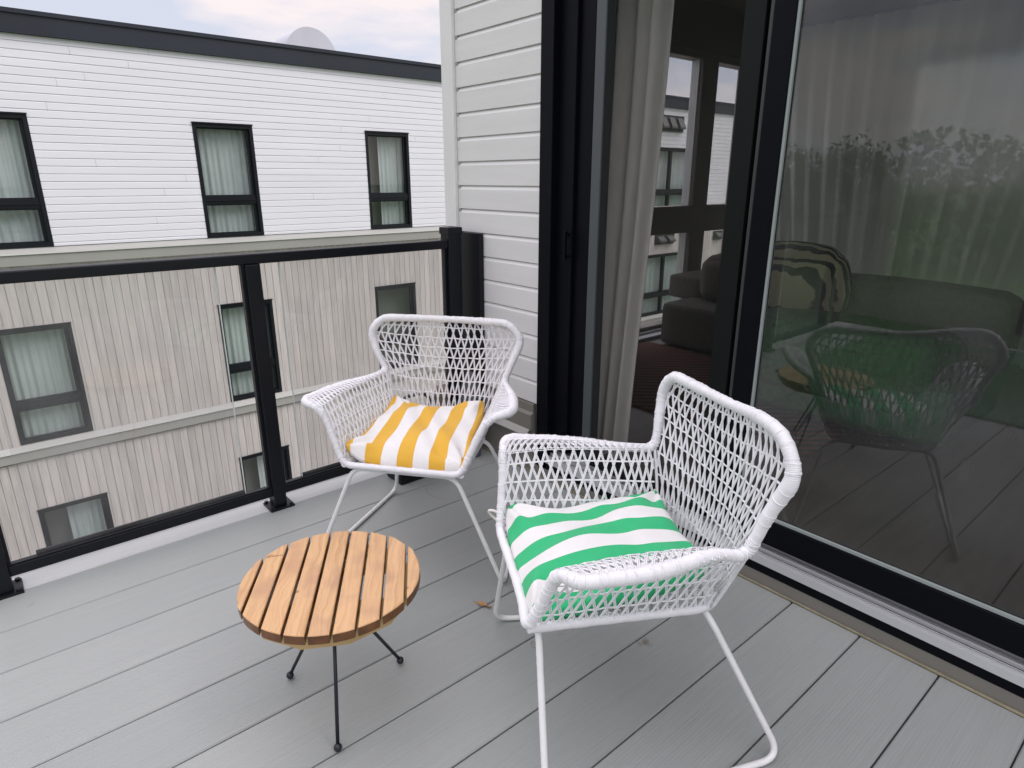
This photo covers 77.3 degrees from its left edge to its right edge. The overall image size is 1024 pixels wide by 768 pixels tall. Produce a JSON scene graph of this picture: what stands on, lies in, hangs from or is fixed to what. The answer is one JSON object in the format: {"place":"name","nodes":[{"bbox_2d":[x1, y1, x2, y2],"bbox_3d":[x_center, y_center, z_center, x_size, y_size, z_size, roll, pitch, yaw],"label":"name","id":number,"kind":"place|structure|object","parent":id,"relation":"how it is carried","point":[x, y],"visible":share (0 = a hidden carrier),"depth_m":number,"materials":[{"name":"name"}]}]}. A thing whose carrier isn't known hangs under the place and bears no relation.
{"place":"outdoors","nodes":[
{"label":"outdoors","id":0,"kind":"place"},
{"bbox_2d":[0,6,734,560],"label":"apartment building","id":1,"kind":"structure","parent":0,"point":[124,142],"depth_m":10.76,"materials":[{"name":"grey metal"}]},
{"bbox_2d":[0,111,53,248],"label":"window","id":2,"kind":"structure","parent":1,"relation":"in","point":[24,221],"depth_m":9.14,"materials":[{"name":"black"}]},
{"bbox_2d":[0,322,93,444],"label":"window","id":3,"kind":"structure","parent":1,"relation":"in","point":[40,366],"depth_m":9.88,"materials":[{"name":"black"}]},
{"bbox_2d":[37,492,113,546],"bbox_3d":[-7.174,2.723,10.709,0.960,1.800,0.270,-14,23,-38],"label":"window","id":4,"kind":"structure","parent":1,"relation":"in","point":[92,514],"depth_m":10.70,"materials":[{"name":"black glass"}]},
{"bbox_2d":[191,121,263,237],"bbox_3d":[-4.815,-3.435,10.838,0.960,1.815,0.271,-14,23,-38],"label":"window","id":5,"kind":"structure","parent":1,"relation":"in","point":[225,152],"depth_m":10.89,"materials":[{"name":"black"}]},
{"bbox_2d":[217,299,281,401],"bbox_3d":[-4.814,-0.639,11.730,0.960,1.785,0.269,-14,23,-38],"label":"window","id":6,"kind":"structure","parent":1,"relation":"in","point":[233,318],"depth_m":11.71,"materials":[{"name":"black"}]},
{"bbox_2d":[239,445,291,491],"bbox_3d":[-4.814,2.117,12.609,0.960,1.800,0.269,-14,23,-38],"label":"window","id":7,"kind":"structure","parent":1,"relation":"in","point":[285,449],"depth_m":12.57,"materials":[{"name":"black"}]},
{"bbox_2d":[274,27,334,49],"bbox_3d":[-4.116,-6.381,12.697,1.040,1.137,0.750,-14,23,-38],"label":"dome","id":8,"kind":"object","parent":1,"relation":"on","point":[309,37],"visible":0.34,"depth_m":12.29,"materials":[{"name":"white"}]},
{"bbox_2d":[364,130,411,228],"bbox_3d":[-2.486,-4.034,12.714,0.960,1.815,0.271,-14,23,-38],"label":"window","id":9,"kind":"structure","parent":1,"relation":"in","point":[394,196],"depth_m":12.83,"materials":[{"name":"black"}]},
{"bbox_2d":[375,282,418,368],"bbox_3d":[-2.442,-1.222,13.557,0.960,1.785,0.135,-14,23,-38],"label":"window","id":10,"kind":"structure","parent":1,"relation":"in","point":[412,294],"depth_m":13.61,"materials":[{"name":"black glass"}]},
{"bbox_2d":[641,252,676,316],"bbox_3d":[4.413,-3.012,19.165,2.410,1.785,0.271,-14,23,-38],"label":"window","id":11,"kind":"structure","parent":1,"relation":"in","point":[660,267],"depth_m":19.18,"materials":[{"name":"black"}]},
{"bbox_2d":[654,234,675,244],"bbox_3d":[4.485,-4.201,18.590,0.870,0.280,0.165,-14,23,-38],"label":"wall vent","id":12,"kind":"object","parent":1,"relation":"attached to","point":[665,239],"depth_m":18.55,"materials":[{"name":"grey metal"}]},
{"bbox_2d":[654,147,685,205],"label":"window","id":13,"kind":"structure","parent":1,"relation":"in","point":[669,185],"depth_m":18.40,"materials":[{"name":"black"}]},
{"bbox_2d":[662,115,685,132],"bbox_3d":[4.432,-7.164,17.596,1.130,0.410,0.165,-14,23,-38],"label":"wall vent","id":14,"kind":"object","parent":1,"relation":"attached to","point":[671,123],"depth_m":17.61,"materials":[{"name":"grey metal"}]},
{"bbox_2d":[712,230,721,239],"bbox_3d":[6.566,-4.712,20.273,0.460,0.270,0.165,-14,23,-38],"label":"wall vent","id":15,"kind":"object","parent":1,"relation":"attached to","point":[717,235],"depth_m":20.21,"materials":[{"name":"grey metal"}]},
{"bbox_2d":[0,0,737,103],"label":"sky","id":16,"kind":"structure","parent":0,"point":[397,29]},
{"bbox_2d":[0,448,1023,767],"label":"deck","id":17,"kind":"structure","parent":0,"point":[164,656],"depth_m":1.81,"materials":[{"name":"grey wood"}]},
{"bbox_2d":[12,471,386,589],"bbox_3d":[-2.001,0.768,2.072,4.593,0.024,0.168,-14,23,-38],"label":"deck edging","id":18,"kind":"object","parent":17,"relation":"on","point":[57,571],"depth_m":2.55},
{"bbox_2d":[0,226,463,599],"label":"glass railing","id":19,"kind":"object","parent":17,"relation":"on","point":[276,488],"visible":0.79,"depth_m":2.55,"materials":[{"name":"black"}]},
{"bbox_2d":[237,531,420,751],"bbox_3d":[-0.464,0.674,1.701,0.451,0.381,0.451,-2,18,-8],"label":"side table","id":20,"kind":"object","parent":17,"relation":"on","point":[282,590],"visible":1,"depth_m":1.60,"materials":[{"name":"brown wood"}]},
{"bbox_2d":[387,392,431,484],"bbox_3d":[-0.453,0.236,3.027,0.276,0.408,0.140,-14,23,-38],"label":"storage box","id":21,"kind":"object","parent":17,"relation":"on","point":[404,479],"visible":0.19,"depth_m":2.98,"materials":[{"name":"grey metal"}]},
{"bbox_2d":[301,314,523,581],"bbox_3d":[-0.314,0.199,2.432,0.767,0.840,0.610,4,18,12],"label":"wicker armchair","id":22,"kind":"object","parent":17,"relation":"on","point":[500,408],"visible":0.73,"depth_m":2.49,"materials":[{"name":"white wicker"}]},
{"bbox_2d":[344,395,483,471],"bbox_3d":[-0.336,0.183,2.378,0.444,0.150,0.436,3,18,10],"label":"seat cushion","id":23,"kind":"object","parent":22,"relation":"on","point":[400,432],"visible":0.89,"depth_m":2.26,"materials":[{"name":"multicoloured fabric"}]},
{"bbox_2d":[458,371,480,457],"bbox_3d":[-0.217,0.149,3.247,0.126,0.440,0.141,-14,23,-38],"label":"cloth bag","id":24,"kind":"object","parent":17,"relation":"on","point":[472,399],"visible":0.17,"depth_m":3.19,"materials":[{"name":"fabric"}]},
{"bbox_2d":[474,601,491,607],"bbox_3d":[-0.099,0.730,2.126,0.075,0.012,0.016,10,20,28],"label":"dry leaf","id":25,"kind":"object","parent":17,"relation":"on","point":[481,603],"visible":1,"depth_m":2.13,"materials":[{"name":"brown plant"}]},
{"bbox_2d":[493,371,801,767],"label":"wicker armchair","id":26,"kind":"object","parent":17,"relation":"on","point":[623,576],"visible":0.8,"depth_m":1.52,"materials":[{"name":"white wicker"}]},
{"bbox_2d":[488,490,710,622],"bbox_3d":[0.203,0.420,1.647,0.483,0.148,0.450,-3,18,-8],"label":"seat cushion","id":27,"kind":"object","parent":26,"relation":"on","point":[544,542],"visible":0.57,"depth_m":1.61,"materials":[{"name":"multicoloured fabric"}]},
{"bbox_2d":[433,0,1023,717],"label":"apartment building","id":28,"kind":"structure","parent":0,"point":[911,552],"depth_m":2.58,"materials":[{"name":"white paint"}]},
{"bbox_2d":[461,231,484,400],"bbox_3d":[-0.211,-0.252,3.245,0.033,1.008,0.194,-14,23,-38],"label":"wall plate","id":29,"kind":"object","parent":28,"relation":"attached to","point":[472,258],"depth_m":3.14,"materials":[{"name":"black metal"}]},
{"bbox_2d":[597,0,674,459],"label":"curtain","id":30,"kind":"object","parent":28,"relation":"hanging from","point":[643,33],"visible":0.56,"depth_m":2.63,"materials":[{"name":"fabric"}]},
{"bbox_2d":[638,44,739,341],"bbox_3d":[1.538,-1.551,5.318,2.300,2.178,0.230,-14,23,-38],"label":"window","id":31,"kind":"structure","parent":28,"relation":"in","point":[690,219],"depth_m":5.22,"materials":[{"name":"black"}]},
{"bbox_2d":[661,253,720,352],"bbox_3d":[1.930,-0.666,4.984,1.284,0.722,1.292,-14,23,-38],"label":"sofa","id":32,"kind":"object","parent":28,"relation":"on","point":[688,321],"visible":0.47,"depth_m":4.82,"materials":[{"name":"grey fabric"}]},
{"bbox_2d":[631,342,854,460],"bbox_3d":[1.205,0.010,3.994,1.250,0.011,1.850,-14,23,-38],"label":"rug","id":33,"kind":"object","parent":28,"relation":"on","point":[656,363],"visible":0.43,"depth_m":3.74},
{"bbox_2d":[536,0,1023,697],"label":"patio door","id":34,"kind":"structure","parent":28,"relation":"in","point":[980,638],"depth_m":2.16,"materials":[{"name":"black metal"}]},
{"bbox_2d":[756,273,1023,482],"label":"sofa","id":35,"kind":"object","parent":28,"relation":"on","point":[920,362],"visible":0.77,"depth_m":3.05,"materials":[{"name":"grey fabric"},{"name":"stripe cloth"}]},
{"bbox_2d":[768,241,851,312],"bbox_3d":[1.575,-0.558,3.557,0.580,0.500,0.260,15,41,39],"label":"throw pillow","id":36,"kind":"object","parent":35,"relation":"on","point":[811,275],"visible":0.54,"depth_m":3.40,"materials":[{"name":"fabric"}]},
{"bbox_2d":[776,0,1023,368],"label":"curtain","id":37,"kind":"object","parent":28,"relation":"hanging from","point":[905,153],"visible":0.58,"depth_m":4.64,"materials":[{"name":"white fabric"}]}
]}

